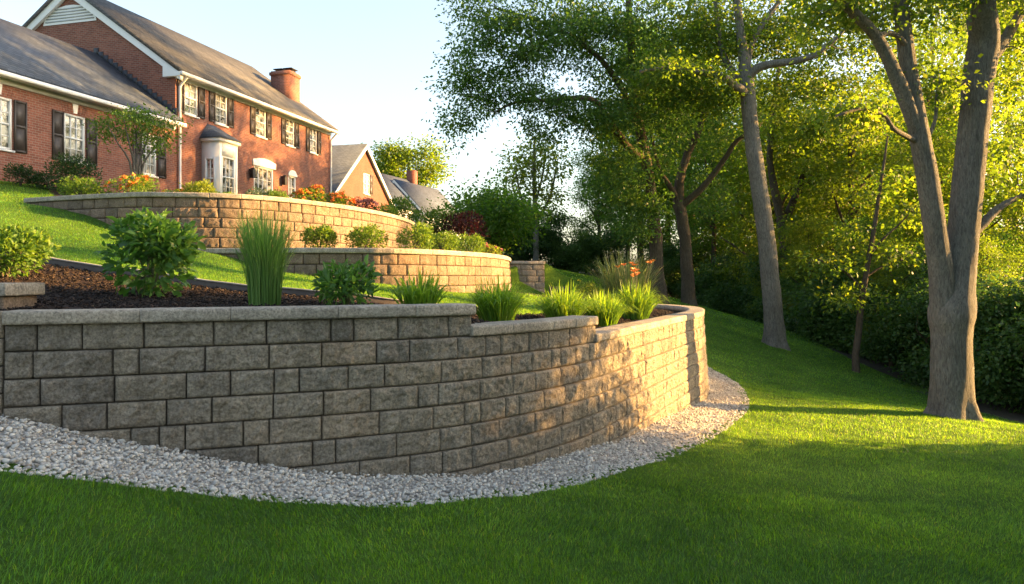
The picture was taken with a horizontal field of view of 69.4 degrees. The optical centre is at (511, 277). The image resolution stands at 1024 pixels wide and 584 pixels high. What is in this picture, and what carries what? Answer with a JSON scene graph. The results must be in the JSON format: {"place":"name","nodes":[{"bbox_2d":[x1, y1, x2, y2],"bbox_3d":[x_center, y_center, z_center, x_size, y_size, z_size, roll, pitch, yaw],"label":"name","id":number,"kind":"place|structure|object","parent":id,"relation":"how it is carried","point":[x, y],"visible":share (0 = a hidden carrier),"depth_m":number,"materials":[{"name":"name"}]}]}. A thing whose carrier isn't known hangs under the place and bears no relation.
{"place":"outdoors","nodes":[
{"label":"outdoors","id":0,"kind":"place"},
{"bbox_2d":[0,188,679,445],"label":"planting bed ground","id":1,"kind":"structure","parent":0,"point":[55,192],"depth_m":7.45,"materials":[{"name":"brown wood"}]},
{"bbox_2d":[0,283,44,308],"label":"wall pillar","id":2,"kind":"structure","parent":1,"relation":"on","point":[17,294],"depth_m":5.77,"materials":[{"name":"stone"}]},
{"bbox_2d":[0,223,61,277],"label":"lime shrub","id":3,"kind":"object","parent":1,"relation":"on","point":[21,242],"visible":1,"depth_m":7.68,"materials":[{"name":"green plant"}]},
{"bbox_2d":[26,170,67,190],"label":"shrub","id":4,"kind":"object","parent":1,"relation":"on","point":[41,180],"visible":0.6,"depth_m":20.37,"materials":[{"name":"green plant"}]},
{"bbox_2d":[43,152,102,193],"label":"shrub","id":5,"kind":"object","parent":1,"relation":"on","point":[66,170],"visible":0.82,"depth_m":19.89,"materials":[{"name":"green plant"}]},
{"bbox_2d":[53,175,104,195],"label":"shrub","id":6,"kind":"object","parent":1,"relation":"on","point":[79,185],"visible":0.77,"depth_m":15.80,"materials":[{"name":"green plant"}]},
{"bbox_2d":[102,172,159,193],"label":"flowering shrub","id":7,"kind":"object","parent":1,"relation":"on","point":[140,181],"visible":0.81,"depth_m":16.08,"materials":[{"name":"green plant"}]},
{"bbox_2d":[79,102,192,191],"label":"ornamental tree","id":8,"kind":"object","parent":1,"relation":"on","point":[137,116],"visible":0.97,"depth_m":20.89,"materials":[{"name":"green plant"}]},
{"bbox_2d":[94,206,206,297],"bbox_3d":[-3.398,-0.214,7.007,1.014,0.921,0.956,0,0,0],"label":"leafy shrub","id":9,"kind":"object","parent":1,"relation":"on","point":[165,244],"visible":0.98,"depth_m":6.84,"materials":[{"name":"green plant"}]},
{"bbox_2d":[178,179,218,192],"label":"shrub","id":10,"kind":"object","parent":1,"relation":"on","point":[201,186],"visible":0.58,"depth_m":16.41,"materials":[{"name":"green plant"}]},
{"bbox_2d":[0,250,478,309],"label":"garden edging","id":11,"kind":"object","parent":1,"relation":"on","point":[197,281],"visible":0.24,"depth_m":8.50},
{"bbox_2d":[221,202,311,305],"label":"tall grass","id":12,"kind":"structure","parent":1,"relation":"on","point":[266,261],"depth_m":6.43,"materials":[{"name":"green plant"}]},
{"bbox_2d":[290,184,325,201],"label":"flowering shrub","id":13,"kind":"object","parent":1,"relation":"on","point":[306,193],"visible":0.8,"depth_m":19.91,"materials":[{"name":"orange plant"}]},
{"bbox_2d":[300,223,338,247],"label":"round shrub","id":14,"kind":"object","parent":1,"relation":"on","point":[311,236],"visible":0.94,"depth_m":13.80,"materials":[{"name":"green plant"}]},
{"bbox_2d":[319,191,355,205],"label":"flowering shrub","id":15,"kind":"object","parent":1,"relation":"on","point":[336,198],"visible":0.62,"depth_m":20.43,"materials":[{"name":"orange plant"}]},
{"bbox_2d":[311,253,381,304],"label":"leafy plant","id":16,"kind":"object","parent":1,"relation":"on","point":[345,279],"visible":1,"depth_m":6.67,"materials":[{"name":"green plant"}]},
{"bbox_2d":[348,196,378,209],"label":"flowering shrub","id":17,"kind":"object","parent":1,"relation":"on","point":[369,201],"visible":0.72,"depth_m":21.30,"materials":[{"name":"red plant"}]},
{"bbox_2d":[344,223,388,247],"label":"round shrub","id":18,"kind":"object","parent":1,"relation":"on","point":[366,237],"visible":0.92,"depth_m":14.04,"materials":[{"name":"green plant"}]},
{"bbox_2d":[394,220,435,248],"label":"round shrub","id":19,"kind":"object","parent":1,"relation":"on","point":[421,236],"visible":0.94,"depth_m":14.54,"materials":[{"name":"green plant"}]},
{"bbox_2d":[379,266,464,303],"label":"leafy plant","id":20,"kind":"object","parent":1,"relation":"on","point":[413,293],"visible":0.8,"depth_m":6.84,"materials":[{"name":"green plant"}]},
{"bbox_2d":[423,230,462,250],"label":"round shrub","id":21,"kind":"object","parent":1,"relation":"on","point":[446,243],"visible":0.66,"depth_m":15.92,"materials":[{"name":"green plant"}]},
{"bbox_2d":[452,231,486,252],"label":"round shrub","id":22,"kind":"object","parent":1,"relation":"on","point":[473,241],"visible":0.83,"depth_m":17.54,"materials":[{"name":"green plant"}]},
{"bbox_2d":[454,275,536,321],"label":"daylily","id":23,"kind":"object","parent":1,"relation":"on","point":[500,305],"visible":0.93,"depth_m":7.60,"materials":[{"name":"green plant"}]},
{"bbox_2d":[521,281,604,317],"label":"daylily","id":24,"kind":"object","parent":1,"relation":"on","point":[560,304],"visible":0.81,"depth_m":9.32,"materials":[{"name":"green plant"}]},
{"bbox_2d":[582,288,639,326],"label":"daylily","id":25,"kind":"object","parent":1,"relation":"on","point":[611,314],"visible":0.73,"depth_m":9.83,"materials":[{"name":"green plant"}]},
{"bbox_2d":[606,259,673,320],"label":"daylily","id":26,"kind":"object","parent":1,"relation":"on","point":[644,301],"visible":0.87,"depth_m":11.43,"materials":[{"name":"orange plant"}]},
{"bbox_2d":[0,367,748,507],"bbox_3d":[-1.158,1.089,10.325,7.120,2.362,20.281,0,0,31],"label":"gravel path","id":27,"kind":"structure","parent":0,"point":[638,443],"depth_m":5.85,"materials":[{"name":"grey gravel"}]},
{"bbox_2d":[0,0,1021,269],"label":"sky","id":28,"kind":"structure","parent":0,"point":[360,64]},
{"bbox_2d":[0,180,1023,583],"bbox_3d":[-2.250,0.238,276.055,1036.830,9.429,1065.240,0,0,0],"label":"lawn","id":29,"kind":"structure","parent":0,"point":[554,277],"depth_m":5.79,"materials":[{"name":"green plant"}]},
{"bbox_2d":[0,311,8,415],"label":"retaining wall","id":30,"kind":"structure","parent":29,"relation":"on","point":[2,355],"depth_m":5.10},
{"bbox_2d":[1,162,40,185],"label":"shrub","id":31,"kind":"object","parent":29,"relation":"on","point":[23,172],"visible":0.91,"depth_m":20.30,"materials":[{"name":"green plant"}]},
{"bbox_2d":[0,0,340,199],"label":"brick house","id":32,"kind":"structure","parent":29,"relation":"on","point":[67,67],"depth_m":29.72,"materials":[{"name":"red brick"}]},
{"bbox_2d":[0,96,14,152],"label":"window","id":33,"kind":"structure","parent":32,"relation":"in","point":[5,103],"depth_m":22.13,"materials":[{"name":"glass"}]},
{"bbox_2d":[64,113,85,165],"bbox_3d":[-14.468,-4.545,24.446,0.180,1.610,0.930,0,0,15],"label":"window","id":34,"kind":"structure","parent":32,"relation":"in","point":[74,132],"depth_m":24.49,"materials":[{"name":"white glass"}]},
{"bbox_2d":[142,134,158,178],"bbox_3d":[-13.590,-4.545,27.681,0.180,1.610,0.830,0,0,15],"label":"window","id":35,"kind":"structure","parent":32,"relation":"in","point":[150,165],"depth_m":27.78,"materials":[{"name":"glass"}]},
{"bbox_2d":[183,82,199,118],"bbox_3d":[-12.991,-7.185,29.887,0.180,1.430,0.900,0,0,15],"label":"window","id":36,"kind":"structure","parent":32,"relation":"in","point":[190,90],"depth_m":29.97,"materials":[{"name":"glass"}]},
{"bbox_2d":[214,94,228,127],"bbox_3d":[-12.492,-7.185,31.720,0.180,1.430,0.900,0,0,15],"label":"window","id":37,"kind":"structure","parent":32,"relation":"in","point":[221,101],"depth_m":31.85,"materials":[{"name":"glass"}]},
{"bbox_2d":[255,108,267,139],"bbox_3d":[-11.739,-7.185,34.484,0.180,1.430,0.930,0,0,15],"label":"window","id":38,"kind":"structure","parent":32,"relation":"in","point":[260,115],"depth_m":34.59,"materials":[{"name":"glass"}]},
{"bbox_2d":[254,165,272,191],"bbox_3d":[-11.674,-3.995,34.725,0.180,2.310,1.630,0,0,15],"label":"window","id":39,"kind":"structure","parent":32,"relation":"in","point":[263,180],"depth_m":34.83,"materials":[{"name":"glass"}]},
{"bbox_2d":[285,119,295,148],"bbox_3d":[-11.090,-7.185,36.873,0.180,1.430,0.880,0,0,15],"label":"window","id":40,"kind":"structure","parent":32,"relation":"in","point":[289,124],"depth_m":36.96,"materials":[{"name":"white glass"}]},
{"bbox_2d":[309,128,317,155],"bbox_3d":[-10.504,-7.185,39.017,0.180,1.430,0.830,0,0,15],"label":"window","id":41,"kind":"structure","parent":32,"relation":"in","point":[313,133],"depth_m":39.18,"materials":[{"name":"white glass"}]},
{"bbox_2d":[24,192,416,248],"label":"retaining wall","id":42,"kind":"structure","parent":29,"relation":"on","point":[211,214],"depth_m":14.34,"materials":[{"name":"stone"}]},
{"bbox_2d":[197,248,510,292],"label":"retaining wall","id":43,"kind":"structure","parent":29,"relation":"on","point":[459,269],"depth_m":13.04,"materials":[{"name":"stone"}]},
{"bbox_2d":[2,303,709,477],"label":"retaining wall","id":44,"kind":"structure","parent":29,"relation":"on","point":[406,389],"depth_m":5.91,"materials":[{"name":"stone"}]},
{"bbox_2d":[332,144,394,209],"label":"neighbour house","id":45,"kind":"structure","parent":29,"relation":"on","point":[355,172],"depth_m":60.51,"materials":[{"name":"paint"}]},
{"bbox_2d":[388,195,419,221],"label":"shrub","id":46,"kind":"object","parent":29,"relation":"on","point":[400,202],"visible":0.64,"depth_m":24.36,"materials":[{"name":"green plant"}]},
{"bbox_2d":[361,132,456,196],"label":"broad tree","id":47,"kind":"object","parent":29,"relation":"on","point":[395,163],"visible":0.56,"depth_m":103.71,"materials":[{"name":"green plant"}]},
{"bbox_2d":[380,170,460,238],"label":"house","id":48,"kind":"structure","parent":29,"relation":"on","point":[411,188],"depth_m":88.47,"materials":[{"name":"grey"}]},
{"bbox_2d":[401,198,455,235],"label":"shrub","id":49,"kind":"object","parent":29,"relation":"on","point":[431,214],"visible":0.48,"depth_m":24.44,"materials":[{"name":"green plant"}]},
{"bbox_2d":[433,210,490,247],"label":"red shrub","id":50,"kind":"object","parent":29,"relation":"on","point":[460,223],"visible":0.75,"depth_m":24.17,"materials":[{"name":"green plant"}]},
{"bbox_2d":[435,168,563,256],"bbox_3d":[-0.551,-2.509,32.786,5.884,4.336,6.442,0,0,0],"label":"broad tree","id":51,"kind":"object","parent":29,"relation":"on","point":[501,214],"visible":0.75,"depth_m":31.79,"materials":[{"name":"green plant"}]},
{"bbox_2d":[510,261,544,293],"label":"retaining wall","id":52,"kind":"structure","parent":29,"relation":"on","point":[531,273],"depth_m":23.09,"materials":[{"name":"stone"}]},
{"bbox_2d":[483,131,581,260],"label":"slender tree","id":53,"kind":"object","parent":29,"relation":"on","point":[531,160],"visible":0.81,"depth_m":43.66,"materials":[{"name":"green plant"}]},
{"bbox_2d":[415,0,735,303],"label":"oak tree","id":54,"kind":"object","parent":29,"relation":"on","point":[581,28],"visible":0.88,"depth_m":24.79,"materials":[{"name":"green plant"}]},
{"bbox_2d":[574,279,602,300],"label":"bush","id":55,"kind":"object","parent":29,"relation":"on","point":[589,289],"visible":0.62,"depth_m":19.99,"materials":[{"name":"green plant"}]},
{"bbox_2d":[619,0,786,306],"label":"oak tree","id":56,"kind":"object","parent":29,"relation":"on","point":[688,295],"visible":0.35,"depth_m":28.71,"materials":[{"name":"green plant"}]},
{"bbox_2d":[613,0,967,350],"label":"oak tree","id":57,"kind":"object","parent":29,"relation":"on","point":[743,36],"visible":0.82,"depth_m":23.55,"materials":[{"name":"green plant"}]},
{"bbox_2d":[781,136,947,372],"bbox_3d":[10.136,-0.594,21.324,5.121,7.003,3.044,0,0,0],"label":"sapling","id":58,"kind":"object","parent":29,"relation":"on","point":[863,295],"visible":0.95,"depth_m":21.38,"materials":[{"name":"green plant"}]},
{"bbox_2d":[760,0,1023,421],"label":"maple tree","id":59,"kind":"object","parent":29,"relation":"on","point":[952,249],"visible":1,"depth_m":12.72,"materials":[{"name":"green plant"}]},
{"bbox_2d":[584,246,662,300],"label":"plume grass","id":60,"kind":"object","parent":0,"point":[612,280],"depth_m":20.63,"materials":[{"name":"green plant"}]},
{"bbox_2d":[553,264,1023,423],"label":"woodland ground","id":61,"kind":"structure","parent":0,"point":[985,407],"depth_m":18.91,"materials":[{"name":"green plant"}]},
{"bbox_2d":[498,201,583,268],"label":"woodland bush","id":62,"kind":"object","parent":61,"relation":"on","point":[526,252],"visible":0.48,"depth_m":45.09,"materials":[{"name":"green plant"}]},
{"bbox_2d":[539,225,603,274],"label":"woodland bush","id":63,"kind":"object","parent":61,"relation":"on","point":[569,254],"visible":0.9,"depth_m":44.59,"materials":[{"name":"green plant"}]},
{"bbox_2d":[561,131,635,274],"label":"woodland tree","id":64,"kind":"object","parent":61,"relation":"on","point":[582,200],"visible":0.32,"depth_m":49.52,"materials":[{"name":"green plant"}]},
{"bbox_2d":[566,220,638,277],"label":"woodland bush","id":65,"kind":"object","parent":61,"relation":"on","point":[602,249],"visible":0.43,"depth_m":45.55,"materials":[{"name":"green plant"}]},
{"bbox_2d":[576,8,694,265],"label":"woodland tree","id":66,"kind":"object","parent":61,"relation":"on","point":[670,199],"visible":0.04,"depth_m":47.80,"materials":[{"name":"green plant"}]},
{"bbox_2d":[626,228,710,298],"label":"woodland bush","id":67,"kind":"object","parent":61,"relation":"on","point":[670,252],"visible":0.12,"depth_m":45.97,"materials":[{"name":"green plant"}]},
{"bbox_2d":[634,240,719,298],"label":"woodland bush","id":68,"kind":"object","parent":61,"relation":"on","point":[672,269],"visible":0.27,"depth_m":43.91,"materials":[{"name":"green plant"}]},
{"bbox_2d":[628,83,752,266],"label":"woodland tree","id":69,"kind":"object","parent":61,"relation":"on","point":[672,222],"visible":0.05,"depth_m":49.23,"materials":[{"name":"green plant"}]},
{"bbox_2d":[668,271,713,307],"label":"woodland bush","id":70,"kind":"object","parent":61,"relation":"on","point":[679,291],"visible":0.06,"depth_m":41.92,"materials":[{"name":"green plant"}]},
{"bbox_2d":[655,84,753,265],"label":"woodland tree","id":71,"kind":"object","parent":61,"relation":"on","point":[701,226],"visible":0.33,"depth_m":42.74,"materials":[{"name":"green plant"}]},
{"bbox_2d":[694,253,750,314],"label":"woodland bush","id":72,"kind":"object","parent":61,"relation":"on","point":[714,291],"visible":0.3,"depth_m":37.79,"materials":[{"name":"green plant"}]},
{"bbox_2d":[694,246,777,312],"bbox_3d":[12.466,0.387,40.107,6.203,5.211,6.259,0,0,-44],"label":"woodland bush","id":73,"kind":"object","parent":61,"relation":"on","point":[723,256],"visible":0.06,"depth_m":39.25,"materials":[{"name":"green plant"}]},
{"bbox_2d":[713,284,761,319],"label":"woodland bush","id":74,"kind":"object","parent":61,"relation":"on","point":[736,299],"visible":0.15,"depth_m":36.18,"materials":[{"name":"green plant"}]},
{"bbox_2d":[688,71,807,263],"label":"woodland tree","id":75,"kind":"object","parent":61,"relation":"on","point":[745,251],"visible":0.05,"depth_m":44.15,"materials":[{"name":"green plant"}]},
{"bbox_2d":[736,260,781,320],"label":"woodland bush","id":76,"kind":"object","parent":61,"relation":"on","point":[749,287],"visible":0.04,"depth_m":35.39,"materials":[{"name":"green plant"}]},
{"bbox_2d":[739,225,785,316],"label":"woodland tree","id":77,"kind":"object","parent":61,"relation":"on","point":[756,290],"visible":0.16,"depth_m":34.57,"materials":[{"name":"green plant"}]},
{"bbox_2d":[701,60,847,292],"bbox_3d":[12.968,-4.271,37.462,7.300,14.817,7.759,0,0,-21],"label":"woodland tree","id":78,"kind":"object","parent":61,"relation":"on","point":[748,224],"visible":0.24,"depth_m":37.11,"materials":[{"name":"green plant"}]},
{"bbox_2d":[734,244,843,328],"bbox_3d":[12.962,0.509,34.155,5.797,5.109,5.850,0,0,-6],"label":"woodland bush","id":79,"kind":"object","parent":61,"relation":"on","point":[758,317],"visible":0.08,"depth_m":33.81,"materials":[{"name":"green plant"}]},
{"bbox_2d":[754,270,831,333],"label":"woodland bush","id":80,"kind":"object","parent":61,"relation":"on","point":[789,286],"visible":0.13,"depth_m":30.75,"materials":[{"name":"green plant"}]},
{"bbox_2d":[723,48,884,332],"bbox_3d":[13.485,-3.960,34.093,7.880,13.190,6.109,0,0,0],"label":"forked tree","id":81,"kind":"object","parent":61,"relation":"on","point":[773,135],"visible":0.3,"depth_m":33.85,"materials":[{"name":"green plant"}]},
{"bbox_2d":[774,214,835,297],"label":"woodland tree","id":82,"kind":"object","parent":61,"relation":"on","point":[788,219],"visible":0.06,"depth_m":32.80,"materials":[{"name":"green plant"}]},
{"bbox_2d":[778,210,841,327],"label":"woodland tree","id":83,"kind":"object","parent":61,"relation":"on","point":[809,242],"visible":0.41,"depth_m":30.32,"materials":[{"name":"green plant"}]},
{"bbox_2d":[783,282,871,345],"bbox_3d":[12.556,1.726,27.916,4.930,3.164,5.270,0,0,37],"label":"woodland bush","id":84,"kind":"object","parent":61,"relation":"on","point":[805,316],"visible":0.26,"depth_m":27.46,"materials":[{"name":"green plant"}]},
{"bbox_2d":[780,114,901,255],"bbox_3d":[17.004,-2.882,39.517,7.732,13.019,7.217,0,0,15],"label":"woodland tree","id":85,"kind":"object","parent":61,"relation":"on","point":[800,197],"visible":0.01,"depth_m":38.77,"materials":[{"name":"green plant"}]},
{"bbox_2d":[780,251,910,345],"bbox_3d":[13.145,0.789,29.046,5.894,4.860,5.842,0,0,24],"label":"woodland bush","id":86,"kind":"object","parent":61,"relation":"on","point":[816,283],"visible":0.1,"depth_m":28.47,"materials":[{"name":"green plant"}]},
{"bbox_2d":[768,43,941,278],"bbox_3d":[14.451,-3.491,31.995,7.148,13.729,7.598,0,0,24],"label":"woodland tree","id":87,"kind":"object","parent":61,"relation":"on","point":[832,197],"visible":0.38,"depth_m":31.40,"materials":[{"name":"green plant"}]},
{"bbox_2d":[808,305,911,366],"bbox_3d":[13.101,2.068,26.494,4.608,2.636,4.311,0,0,24],"label":"woodland bush","id":88,"kind":"object","parent":61,"relation":"on","point":[844,319],"visible":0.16,"depth_m":26.34,"materials":[{"name":"green plant"}]},
{"bbox_2d":[830,212,909,315],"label":"woodland tree","id":89,"kind":"object","parent":61,"relation":"on","point":[878,231],"visible":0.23,"depth_m":27.42,"materials":[{"name":"green plant"}]},
{"bbox_2d":[833,261,925,366],"bbox_3d":[13.691,1.403,24.494,5.071,4.266,5.117,0,0,-33],"label":"woodland bush","id":90,"kind":"object","parent":61,"relation":"on","point":[865,326],"visible":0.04,"depth_m":24.77,"materials":[{"name":"green plant"}]},
{"bbox_2d":[842,232,927,367],"bbox_3d":[12.406,0.814,24.217,2.612,4.646,2.776,0,0,-39],"label":"woodland tree","id":91,"kind":"object","parent":61,"relation":"on","point":[890,279],"visible":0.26,"depth_m":23.92,"materials":[{"name":"green plant"}]},
{"bbox_2d":[833,255,980,379],"bbox_3d":[12.376,1.289,22.549,4.926,4.417,4.882,0,0,-15],"label":"woodland bush","id":92,"kind":"object","parent":61,"relation":"on","point":[887,348],"visible":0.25,"depth_m":22.56,"materials":[{"name":"green plant"}]},
{"bbox_2d":[867,0,965,168],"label":"woodland tree","id":93,"kind":"object","parent":61,"relation":"on","point":[942,67],"visible":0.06,"depth_m":43.28,"materials":[{"name":"green plant"}]},
{"bbox_2d":[864,98,1005,259],"bbox_3d":[19.542,-2.368,34.739,5.825,12.507,6.230,0,0,3],"label":"woodland tree","id":94,"kind":"object","parent":61,"relation":"on","point":[912,245],"visible":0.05,"depth_m":34.54,"materials":[{"name":"green plant"}]},
{"bbox_2d":[848,236,1023,369],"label":"woodland bush","id":95,"kind":"object","parent":61,"relation":"on","point":[921,254],"visible":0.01,"depth_m":24.90,"materials":[{"name":"green plant"}]},
{"bbox_2d":[864,70,1023,274],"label":"woodland tree","id":96,"kind":"object","parent":61,"relation":"on","point":[945,184],"visible":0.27,"depth_m":27.18,"materials":[{"name":"green plant"}]},
{"bbox_2d":[865,261,1023,390],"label":"woodland bush","id":97,"kind":"object","parent":61,"relation":"on","point":[916,375],"visible":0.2,"depth_m":20.78,"materials":[{"name":"green plant"}]},
{"bbox_2d":[899,264,1023,413],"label":"woodland bush","id":98,"kind":"object","parent":61,"relation":"on","point":[979,334],"visible":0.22,"depth_m":18.16,"materials":[{"name":"green plant"}]},
{"bbox_2d":[922,1,1023,245],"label":"woodland tree","id":99,"kind":"object","parent":61,"relation":"on","point":[963,63],"visible":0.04,"depth_m":39.23,"materials":[{"name":"green plant"}]},
{"bbox_2d":[925,256,1023,412],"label":"woodland bush","id":100,"kind":"object","parent":61,"relation":"on","point":[1009,353],"visible":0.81,"depth_m":17.35,"materials":[{"name":"green plant"}]},
{"bbox_2d":[937,0,1023,182],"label":"woodland tree","id":101,"kind":"object","parent":61,"relation":"on","point":[1006,19],"visible":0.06,"depth_m":30.57,"materials":[{"name":"green plant"}]},
{"bbox_2d":[939,0,1023,183],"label":"woodland tree","id":102,"kind":"object","parent":61,"relation":"on","point":[999,69],"visible":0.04,"depth_m":35.00,"materials":[{"name":"green plant"}]},
{"bbox_2d":[941,96,1023,267],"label":"woodland tree","id":103,"kind":"object","parent":61,"relation":"on","point":[1008,181],"visible":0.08,"depth_m":29.77,"materials":[{"name":"green plant"}]},
{"bbox_2d":[975,263,1022,395],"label":"woodland tree","id":104,"kind":"object","parent":61,"relation":"on","point":[1010,273],"visible":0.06,"depth_m":19.86,"materials":[{"name":"green plant"}]},
{"bbox_2d":[977,226,1023,287],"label":"woodland tree","id":105,"kind":"object","parent":61,"relation":"on","point":[983,252],"visible":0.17,"depth_m":21.57,"materials":[{"name":"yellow plant"}]},
{"bbox_2d":[977,229,1023,278],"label":"woodland tree","id":106,"kind":"object","parent":61,"relation":"on","point":[1003,244],"visible":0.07,"depth_m":23.45,"materials":[{"name":"green plant"}]},
{"bbox_2d":[979,101,1023,273],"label":"woodland tree","id":107,"kind":"object","parent":61,"relation":"on","point":[1019,206],"visible":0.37,"depth_m":25.36,"materials":[{"name":"green plant"}]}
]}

